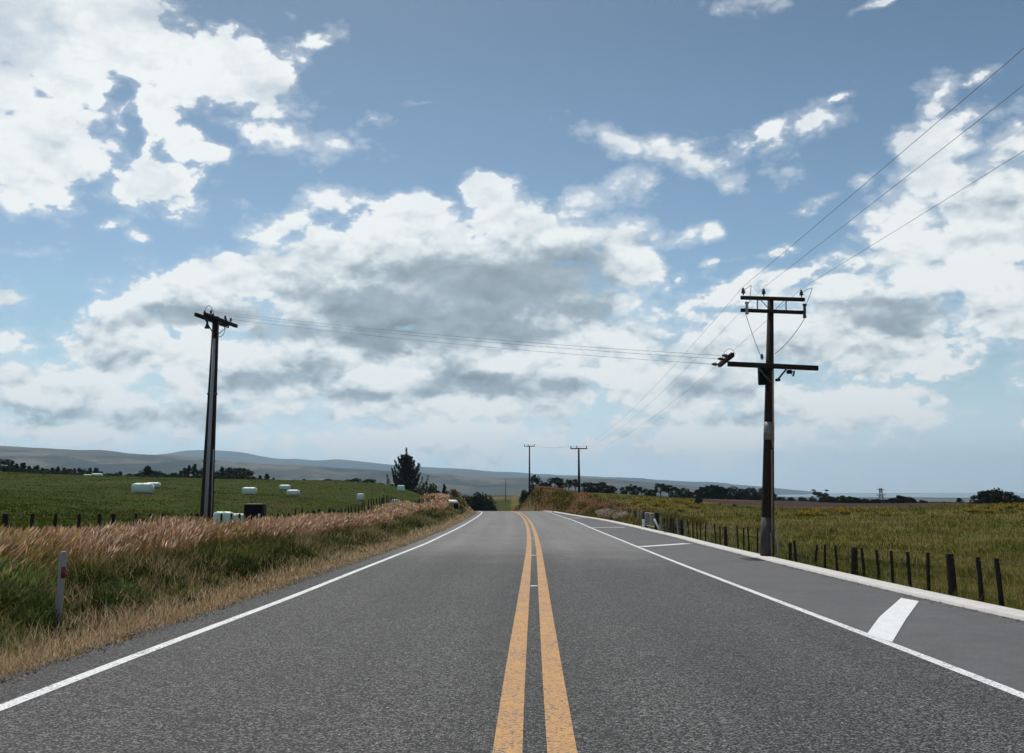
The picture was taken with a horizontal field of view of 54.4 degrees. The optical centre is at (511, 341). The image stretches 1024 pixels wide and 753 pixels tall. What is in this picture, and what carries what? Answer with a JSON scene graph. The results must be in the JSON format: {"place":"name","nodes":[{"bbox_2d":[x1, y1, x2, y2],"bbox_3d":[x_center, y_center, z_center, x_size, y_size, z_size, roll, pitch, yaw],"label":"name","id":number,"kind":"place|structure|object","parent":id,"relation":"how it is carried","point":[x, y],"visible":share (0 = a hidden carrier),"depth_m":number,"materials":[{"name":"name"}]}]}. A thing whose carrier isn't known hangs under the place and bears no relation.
{"place":"outdoors","nodes":[
{"label":"outdoors","id":0,"kind":"place"},
{"bbox_2d":[0,505,476,680],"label":"dry grass","id":1,"kind":"structure","parent":0,"point":[123,626],"depth_m":13.24,"materials":[{"name":"beige plant"}]},
{"bbox_2d":[0,446,761,499],"bbox_3d":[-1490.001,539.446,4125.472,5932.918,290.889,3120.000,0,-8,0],"label":"hills","id":2,"kind":"structure","parent":0,"point":[106,461],"depth_m":4036.59,"materials":[{"name":"green plant"}]},
{"bbox_2d":[159,450,811,494],"bbox_3d":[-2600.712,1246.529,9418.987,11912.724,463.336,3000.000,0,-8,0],"label":"mountains","id":3,"kind":"structure","parent":0,"point":[233,456],"depth_m":9399.46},
{"bbox_2d":[0,511,1023,752],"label":"road","id":4,"kind":"structure","parent":0,"point":[406,652],"depth_m":8.71,"materials":[{"name":"grey asphalt"}]},
{"bbox_2d":[0,511,481,710],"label":"edge line","id":5,"kind":"object","parent":4,"relation":"on","point":[23,698],"visible":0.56,"depth_m":10.25,"materials":[{"name":"white paint"}]},
{"bbox_2d":[492,511,531,752],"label":"line","id":6,"kind":"object","parent":4,"relation":"on","point":[509,733],"visible":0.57,"depth_m":8.39,"materials":[{"name":"yellow paint"}]},
{"bbox_2d":[514,511,576,752],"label":"line","id":7,"kind":"object","parent":4,"relation":"on","point":[560,737],"visible":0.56,"depth_m":8.44,"materials":[{"name":"yellow paint"}]},
{"bbox_2d":[550,512,1023,698],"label":"edge line","id":8,"kind":"object","parent":4,"relation":"on","point":[970,674],"visible":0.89,"depth_m":10.85,"materials":[{"name":"white paint"}]},
{"bbox_2d":[0,471,1023,671],"bbox_3d":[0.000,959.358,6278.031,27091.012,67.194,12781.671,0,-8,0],"label":"ground","id":9,"kind":"structure","parent":0,"point":[510,503],"depth_m":76.94,"materials":[{"name":"green plant"}]},
{"bbox_2d":[0,459,13,469],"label":"round tree","id":10,"kind":"object","parent":9,"relation":"on","point":[5,462],"visible":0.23,"depth_m":224.75,"materials":[{"name":"green plant"}]},
{"bbox_2d":[0,466,16,471],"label":"round tree","id":11,"kind":"object","parent":9,"relation":"on","point":[12,469],"visible":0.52,"depth_m":212.07,"materials":[{"name":"green plant"}]},
{"bbox_2d":[53,551,66,628],"bbox_3d":[-5.339,3.114,11.748,0.088,1.240,0.052,1,-8,0],"label":"marker post","id":12,"kind":"object","parent":9,"relation":"on","point":[62,571],"visible":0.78,"depth_m":11.77,"materials":[{"name":"white plastic"}]},
{"bbox_2d":[131,483,153,493],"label":"silage bale","id":13,"kind":"object","parent":9,"relation":"on","point":[145,488],"visible":0.88,"depth_m":78.42},
{"bbox_2d":[141,466,154,475],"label":"conifer tree","id":14,"kind":"object","parent":9,"relation":"on","point":[148,470],"visible":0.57,"depth_m":219.36,"materials":[{"name":"green plant"}]},
{"bbox_2d":[148,482,160,487],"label":"silage bale","id":15,"kind":"object","parent":9,"relation":"on","point":[157,484],"visible":0.51,"depth_m":91.86},
{"bbox_2d":[184,465,192,476],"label":"conifer tree","id":16,"kind":"object","parent":9,"relation":"on","point":[187,472],"visible":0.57,"depth_m":216.35,"materials":[{"name":"green plant"}]},
{"bbox_2d":[191,464,197,474],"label":"conifer tree","id":17,"kind":"object","parent":9,"relation":"on","point":[194,469],"visible":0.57,"depth_m":226.91,"materials":[{"name":"green plant"}]},
{"bbox_2d":[0,525,414,639],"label":"leafy weeds","id":18,"kind":"object","parent":9,"relation":"on","point":[14,574],"visible":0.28,"depth_m":14.20,"materials":[{"name":"green plant"}]},
{"bbox_2d":[0,471,420,536],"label":"paddock grass","id":19,"kind":"structure","parent":9,"relation":"on","point":[42,520],"depth_m":67.10,"materials":[{"name":"green plant"}]},
{"bbox_2d":[194,305,237,522],"bbox_3d":[-9.469,2.748,31.291,0.594,7.651,2.327,-1,-9,9],"label":"power pole","id":20,"kind":"object","parent":9,"relation":"on","point":[207,497],"visible":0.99,"depth_m":31.27,"materials":[{"name":"wood"}]},
{"bbox_2d":[2,495,434,543],"bbox_3d":[-9.325,10.296,59.779,0.972,2.173,93.014,0,-8,1],"label":"paddock fence","id":21,"kind":"object","parent":9,"relation":"on","point":[5,518],"visible":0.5,"depth_m":30.20,"materials":[{"name":"wood"}]},
{"bbox_2d":[213,511,233,523],"bbox_3d":[-11.706,7.400,40.352,0.843,0.988,0.522,-1,-8,5],"label":"silage bale","id":22,"kind":"object","parent":9,"relation":"on","point":[226,516],"visible":0.31,"depth_m":40.17},
{"bbox_2d":[0,493,452,585],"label":"tall grass","id":23,"kind":"structure","parent":9,"relation":"on","point":[170,535],"depth_m":21.89,"materials":[{"name":"beige plant"}]},
{"bbox_2d":[222,467,237,477],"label":"round tree","id":24,"kind":"object","parent":9,"relation":"on","point":[232,471],"visible":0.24,"depth_m":218.10,"materials":[{"name":"green plant"}]},
{"bbox_2d":[0,496,470,659],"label":"weeds","id":25,"kind":"object","parent":9,"relation":"on","point":[149,566],"visible":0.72,"depth_m":18.07,"materials":[{"name":"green plant"}]},
{"bbox_2d":[234,513,243,522],"bbox_3d":[-11.289,7.515,40.739,0.721,0.936,0.446,0,-8,-3],"label":"silage bale","id":26,"kind":"object","parent":9,"relation":"on","point":[236,515],"visible":0.16,"depth_m":40.62},
{"bbox_2d":[226,468,254,476],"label":"round tree","id":27,"kind":"object","parent":9,"relation":"on","point":[245,473],"visible":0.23,"depth_m":224.15,"materials":[{"name":"green plant"}]},
{"bbox_2d":[242,487,256,494],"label":"silage bale","id":28,"kind":"object","parent":9,"relation":"on","point":[249,490],"visible":0.95,"depth_m":83.59},
{"bbox_2d":[244,504,266,521],"bbox_3d":[-9.792,6.901,37.898,0.740,1.402,0.640,0,-8,0],"label":"steel cabinet","id":29,"kind":"object","parent":9,"relation":"on","point":[254,510],"visible":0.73,"depth_m":37.67,"materials":[{"name":"black metal"}]},
{"bbox_2d":[279,485,289,489],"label":"silage bale","id":30,"kind":"object","parent":9,"relation":"on","point":[284,487],"visible":0.91,"depth_m":106.52},
{"bbox_2d":[286,490,299,495],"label":"silage bale","id":31,"kind":"object","parent":9,"relation":"on","point":[293,492],"visible":0.93,"depth_m":97.03},
{"bbox_2d":[357,493,363,500],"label":"silage bale","id":32,"kind":"object","parent":9,"relation":"on","point":[360,496],"visible":0.99,"depth_m":102.14},
{"bbox_2d":[397,485,404,491],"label":"silage bale","id":33,"kind":"object","parent":9,"relation":"on","point":[401,488],"visible":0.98,"depth_m":141.88},
{"bbox_2d":[386,447,428,491],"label":"conifer","id":34,"kind":"object","parent":9,"relation":"on","point":[407,474],"visible":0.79,"depth_m":197.25,"materials":[{"name":"green plant"}]},
{"bbox_2d":[412,482,433,493],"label":"bush","id":35,"kind":"object","parent":9,"relation":"on","point":[426,483],"visible":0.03,"depth_m":187.39,"materials":[{"name":"green plant"}]},
{"bbox_2d":[414,483,437,494],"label":"bush","id":36,"kind":"object","parent":9,"relation":"on","point":[433,490],"visible":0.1,"depth_m":184.00,"materials":[{"name":"green plant"}]},
{"bbox_2d":[446,489,461,497],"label":"bush","id":37,"kind":"object","parent":9,"relation":"on","point":[454,493],"visible":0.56,"depth_m":117.23,"materials":[{"name":"green plant"}]},
{"bbox_2d":[449,500,458,508],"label":"letterbox","id":38,"kind":"object","parent":9,"relation":"on","point":[455,502],"visible":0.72,"depth_m":98.47,"materials":[{"name":"white plastic"}]},
{"bbox_2d":[463,495,472,508],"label":"bush","id":39,"kind":"object","parent":9,"relation":"on","point":[468,499],"visible":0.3,"depth_m":196.39,"materials":[{"name":"green plant"}]},
{"bbox_2d":[468,491,490,510],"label":"bush","id":40,"kind":"object","parent":9,"relation":"on","point":[478,501],"visible":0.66,"depth_m":194.52,"materials":[{"name":"green plant"}]},
{"bbox_2d":[482,492,495,510],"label":"bush","id":41,"kind":"object","parent":9,"relation":"on","point":[488,503],"visible":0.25,"depth_m":198.62,"materials":[{"name":"green plant"}]},
{"bbox_2d":[0,527,1022,683],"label":"gravel","id":42,"kind":"structure","parent":9,"relation":"on","point":[115,642],"depth_m":13.37,"materials":[{"name":"grey gravel"}]},
{"bbox_2d":[518,489,527,503],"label":"bush","id":43,"kind":"object","parent":9,"relation":"on","point":[521,499],"visible":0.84,"depth_m":147.94,"materials":[{"name":"green plant"}]},
{"bbox_2d":[524,444,534,492],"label":"power pole","id":44,"kind":"object","parent":9,"relation":"on","point":[529,464],"visible":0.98,"depth_m":198.45,"materials":[{"name":"brown wood"}]},
{"bbox_2d":[528,475,543,492],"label":"round tree","id":45,"kind":"object","parent":9,"relation":"on","point":[536,480],"visible":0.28,"depth_m":202.94,"materials":[{"name":"green plant"}]},
{"bbox_2d":[543,477,565,488],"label":"round tree","id":46,"kind":"object","parent":9,"relation":"on","point":[558,482],"visible":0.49,"depth_m":211.86,"materials":[{"name":"green plant"}]},
{"bbox_2d":[565,479,571,490],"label":"gum tree","id":47,"kind":"object","parent":9,"relation":"on","point":[569,482],"visible":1,"depth_m":207.63,"materials":[{"name":"green plant"}]},
{"bbox_2d":[570,479,577,490],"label":"gum tree","id":48,"kind":"object","parent":9,"relation":"on","point":[575,481],"visible":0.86,"depth_m":209.76,"materials":[{"name":"green plant"}]},
{"bbox_2d":[570,446,586,491],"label":"power pole","id":49,"kind":"object","parent":9,"relation":"on","point":[579,451],"visible":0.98,"depth_m":142.85,"materials":[{"name":"brown wood"}]},
{"bbox_2d":[580,482,594,492],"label":"round tree","id":50,"kind":"object","parent":9,"relation":"on","point":[588,488],"visible":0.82,"depth_m":212.19,"materials":[{"name":"green plant"}]},
{"bbox_2d":[587,482,608,492],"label":"round tree","id":51,"kind":"object","parent":9,"relation":"on","point":[600,489],"visible":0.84,"depth_m":214.96,"materials":[{"name":"green plant"}]},
{"bbox_2d":[595,508,616,516],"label":"bush","id":52,"kind":"object","parent":9,"relation":"on","point":[603,512],"visible":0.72,"depth_m":80.80,"materials":[{"name":"beige plant"}]},
{"bbox_2d":[605,485,617,493],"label":"round tree","id":53,"kind":"object","parent":9,"relation":"on","point":[611,489],"visible":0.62,"depth_m":216.66,"materials":[{"name":"green plant"}]},
{"bbox_2d":[513,486,710,525],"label":"bank grass","id":54,"kind":"structure","parent":9,"relation":"on","point":[585,503],"depth_m":103.89,"materials":[{"name":"brown plant"}]},
{"bbox_2d":[578,490,649,524],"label":"field fence","id":55,"kind":"object","parent":9,"relation":"on","point":[613,506],"visible":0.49,"depth_m":75.28,"materials":[{"name":"wood"}]},
{"bbox_2d":[612,511,631,518],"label":"bush","id":56,"kind":"object","parent":9,"relation":"on","point":[619,514],"visible":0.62,"depth_m":73.93,"materials":[{"name":"beige plant"}]},
{"bbox_2d":[629,485,639,494],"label":"round tree","id":57,"kind":"object","parent":9,"relation":"on","point":[633,491],"visible":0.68,"depth_m":221.38,"materials":[{"name":"green plant"}]},
{"bbox_2d":[643,488,651,495],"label":"round tree","id":58,"kind":"object","parent":9,"relation":"on","point":[649,493],"visible":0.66,"depth_m":221.04,"materials":[{"name":"green plant"}]},
{"bbox_2d":[643,511,658,529],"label":"farm gate","id":59,"kind":"structure","parent":9,"relation":"on","point":[646,517],"depth_m":56.75,"materials":[{"name":"metal"}]},
{"bbox_2d":[649,489,658,496],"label":"round tree","id":60,"kind":"object","parent":9,"relation":"on","point":[653,491],"visible":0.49,"depth_m":222.72,"materials":[{"name":"green plant"}]},
{"bbox_2d":[654,483,665,496],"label":"gum tree","id":61,"kind":"object","parent":9,"relation":"on","point":[662,485],"visible":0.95,"depth_m":227.19,"materials":[{"name":"green plant"}]},
{"bbox_2d":[664,485,677,495],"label":"gum tree","id":62,"kind":"object","parent":9,"relation":"on","point":[668,488],"visible":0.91,"depth_m":228.48,"materials":[{"name":"green plant"}]},
{"bbox_2d":[661,520,686,533],"bbox_3d":[7.925,9.198,48.752,1.041,0.846,1.128,5,-10,-32],"label":"bush","id":63,"kind":"object","parent":9,"relation":"on","point":[667,528],"visible":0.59,"depth_m":48.65,"materials":[{"name":"green plant"}]},
{"bbox_2d":[669,487,681,497],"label":"round tree","id":64,"kind":"object","parent":9,"relation":"on","point":[678,492],"visible":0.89,"depth_m":229.03,"materials":[{"name":"green plant"}]},
{"bbox_2d":[678,487,688,497],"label":"round tree","id":65,"kind":"object","parent":9,"relation":"on","point":[686,490],"visible":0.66,"depth_m":231.15,"materials":[{"name":"green plant"}]},
{"bbox_2d":[685,491,695,498],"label":"round tree","id":66,"kind":"object","parent":9,"relation":"on","point":[690,494],"visible":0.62,"depth_m":228.89,"materials":[{"name":"green plant"}]},
{"bbox_2d":[693,490,703,497],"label":"conifer tree","id":67,"kind":"object","parent":9,"relation":"on","point":[697,493],"visible":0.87,"depth_m":258.82,"materials":[{"name":"green plant"}]},
{"bbox_2d":[694,496,702,503],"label":"bush","id":68,"kind":"object","parent":9,"relation":"on","point":[700,500],"visible":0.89,"depth_m":138.09,"materials":[{"name":"green plant"}]},
{"bbox_2d":[695,487,706,498],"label":"conifer tree","id":69,"kind":"object","parent":9,"relation":"on","point":[701,489],"visible":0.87,"depth_m":260.51,"materials":[{"name":"green plant"}]},
{"bbox_2d":[702,486,713,498],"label":"conifer tree","id":70,"kind":"object","parent":9,"relation":"on","point":[707,489],"visible":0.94,"depth_m":260.46,"materials":[{"name":"green plant"}]},
{"bbox_2d":[706,485,721,498],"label":"conifer tree","id":71,"kind":"object","parent":9,"relation":"on","point":[713,489],"visible":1,"depth_m":260.43,"materials":[{"name":"green plant"}]},
{"bbox_2d":[714,485,723,497],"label":"conifer tree","id":72,"kind":"object","parent":9,"relation":"on","point":[717,490],"visible":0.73,"depth_m":262.41,"materials":[{"name":"green plant"}]},
{"bbox_2d":[716,486,729,498],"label":"conifer tree","id":73,"kind":"object","parent":9,"relation":"on","point":[722,490],"visible":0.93,"depth_m":262.35,"materials":[{"name":"green plant"}]},
{"bbox_2d":[721,489,732,499],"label":"conifer tree","id":74,"kind":"object","parent":9,"relation":"on","point":[730,497],"visible":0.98,"depth_m":262.33,"materials":[{"name":"green plant"}]},
{"bbox_2d":[725,486,745,499],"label":"round tree","id":75,"kind":"object","parent":9,"relation":"on","point":[736,495],"visible":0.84,"depth_m":275.72,"materials":[{"name":"green plant"}]},
{"bbox_2d":[736,488,749,499],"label":"round tree","id":76,"kind":"object","parent":9,"relation":"on","point":[745,495],"visible":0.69,"depth_m":277.57,"materials":[{"name":"green plant"}]},
{"bbox_2d":[746,487,758,499],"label":"round tree","id":77,"kind":"object","parent":9,"relation":"on","point":[751,490],"visible":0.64,"depth_m":279.78,"materials":[{"name":"green plant"}]},
{"bbox_2d":[749,488,759,499],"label":"round tree","id":78,"kind":"object","parent":9,"relation":"on","point":[755,490],"visible":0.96,"depth_m":279.80,"materials":[{"name":"green plant"}]},
{"bbox_2d":[711,286,818,556],"bbox_3d":[7.342,2.598,28.626,2.906,8.362,2.408,0,-8,0],"label":"power pole","id":79,"kind":"object","parent":9,"relation":"on","point":[766,379],"visible":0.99,"depth_m":28.55,"materials":[{"name":"brown wood"}]},
{"bbox_2d":[212,311,720,355],"bbox_3d":[-1.831,-0.271,29.639,15.722,1.830,0.008,-2,-9,11],"label":"power line","id":80,"kind":"object","parent":79,"relation":"attached to","point":[467,337],"visible":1,"depth_m":29.54,"materials":[{"name":"metal"}]},
{"bbox_2d":[220,314,715,358],"bbox_3d":[-1.768,-0.178,30.268,15.645,1.830,0.008,-2,-9,11],"label":"power line","id":81,"kind":"object","parent":79,"relation":"attached to","point":[479,341],"visible":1,"depth_m":30.08,"materials":[{"name":"metal"}]},
{"bbox_2d":[232,319,703,363],"bbox_3d":[-1.658,-0.014,31.374,15.516,1.830,0.008,-1,-9,10],"label":"power line","id":82,"kind":"object","parent":79,"relation":"attached to","point":[471,345],"visible":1,"depth_m":31.28,"materials":[{"name":"metal"}]},
{"bbox_2d":[598,287,742,437],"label":"power line","id":83,"kind":"object","parent":79,"relation":"attached to","point":[687,350],"visible":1,"depth_m":36.98,"materials":[{"name":"metal"}]},
{"bbox_2d":[743,48,1023,286],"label":"power line","id":84,"kind":"object","parent":79,"relation":"attached to","point":[900,153],"visible":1,"depth_m":16.90,"materials":[{"name":"metal"}]},
{"bbox_2d":[763,85,1023,287],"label":"power line","id":85,"kind":"object","parent":79,"relation":"attached to","point":[906,176],"visible":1,"depth_m":18.11,"materials":[{"name":"metal"}]},
{"bbox_2d":[801,151,1022,288],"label":"power line","id":86,"kind":"object","parent":79,"relation":"attached to","point":[921,214],"visible":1,"depth_m":20.63,"materials":[{"name":"metal"}]},
{"bbox_2d":[529,492,1023,609],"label":"pasture grass","id":87,"kind":"structure","parent":9,"relation":"on","point":[966,574],"depth_m":43.31,"materials":[{"name":"green plant"}]},
{"bbox_2d":[544,511,1023,692],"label":"road shoulder","id":88,"kind":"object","parent":9,"relation":"on","point":[988,646],"visible":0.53,"depth_m":14.45},
{"bbox_2d":[635,543,689,546],"bbox_3d":[5.552,7.423,36.243,0.420,0.041,3.510,-7,-11,38],"label":"shoulder bar","id":89,"kind":"object","parent":88,"relation":"on","point":[662,545],"visible":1,"depth_m":35.82,"materials":[{"name":"white paint"}]},
{"bbox_2d":[741,558,765,560],"bbox_3d":[6.534,5.922,27.015,0.450,0.014,1.100,0,-8,0],"label":"drain grate","id":90,"kind":"object","parent":88,"relation":"on","point":[752,559],"visible":0.98,"depth_m":26.92,"materials":[{"name":"metal"}]},
{"bbox_2d":[866,598,918,641],"bbox_3d":[5.131,3.673,13.332,0.350,0.095,5.647,-4,-9,25],"label":"shoulder bar","id":91,"kind":"object","parent":88,"relation":"on","point":[888,623],"visible":1,"depth_m":12.73,"materials":[{"name":"white paint"}]},
{"bbox_2d":[549,511,1023,620],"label":"kerb","id":92,"kind":"structure","parent":9,"relation":"on","point":[1013,613],"depth_m":18.48,"materials":[{"name":"concrete"}]},
{"bbox_2d":[807,496,817,501],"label":"bush","id":93,"kind":"object","parent":9,"relation":"on","point":[811,499],"visible":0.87,"depth_m":295.84,"materials":[{"name":"green plant"}]},
{"bbox_2d":[812,489,828,496],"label":"gum tree","id":94,"kind":"object","parent":9,"relation":"on","point":[825,494],"visible":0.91,"depth_m":264.93,"materials":[{"name":"green plant"}]},
{"bbox_2d":[817,497,827,502],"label":"round tree","id":95,"kind":"object","parent":9,"relation":"on","point":[821,499],"visible":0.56,"depth_m":219.74,"materials":[{"name":"green plant"}]},
{"bbox_2d":[824,496,834,502],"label":"conifer tree","id":96,"kind":"object","parent":9,"relation":"on","point":[829,499],"visible":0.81,"depth_m":217.32,"materials":[{"name":"green plant"}]},
{"bbox_2d":[660,516,1021,606],"bbox_3d":[7.423,6.246,30.514,0.231,1.680,43.285,0,-8,1],"label":"roadside fence","id":97,"kind":"object","parent":9,"relation":"on","point":[951,575],"visible":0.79,"depth_m":19.43,"materials":[{"name":"wood"}]},
{"bbox_2d":[839,496,851,502],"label":"round tree","id":98,"kind":"object","parent":9,"relation":"on","point":[848,500],"visible":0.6,"depth_m":220.37,"materials":[{"name":"green plant"}]},
{"bbox_2d":[895,495,903,502],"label":"conifer tree","id":99,"kind":"object","parent":9,"relation":"on","point":[898,499],"visible":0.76,"depth_m":219.34,"materials":[{"name":"green plant"}]},
{"bbox_2d":[965,506,981,512],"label":"gorse bush","id":100,"kind":"object","parent":9,"relation":"on","point":[971,509],"visible":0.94,"depth_m":83.83,"materials":[{"name":"green plant"}]},
{"bbox_2d":[968,495,985,503],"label":"round tree","id":101,"kind":"object","parent":9,"relation":"on","point":[980,501],"visible":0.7,"depth_m":162.58,"materials":[{"name":"green plant"}]},
{"bbox_2d":[977,490,994,502],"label":"round tree","id":102,"kind":"object","parent":9,"relation":"on","point":[981,494],"visible":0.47,"depth_m":166.40,"materials":[{"name":"green plant"}]},
{"bbox_2d":[981,488,1005,501],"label":"round tree","id":103,"kind":"object","parent":9,"relation":"on","point":[994,491],"visible":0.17,"depth_m":170.66,"materials":[{"name":"green plant"}]},
{"bbox_2d":[992,491,1016,502],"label":"round tree","id":104,"kind":"object","parent":9,"relation":"on","point":[1008,497],"visible":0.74,"depth_m":162.81,"materials":[{"name":"green plant"}]},
{"bbox_2d":[0,0,1023,492],"label":"sky","id":105,"kind":"structure","parent":0,"point":[603,174],"materials":[{"name":"blue"}]},
{"bbox_2d":[777,494,1023,497],"bbox_3d":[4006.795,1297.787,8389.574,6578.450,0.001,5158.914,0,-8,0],"label":"sea","id":106,"kind":"structure","parent":0,"point":[918,495],"depth_m":7886.04,"materials":[{"name":"blue liquid"}]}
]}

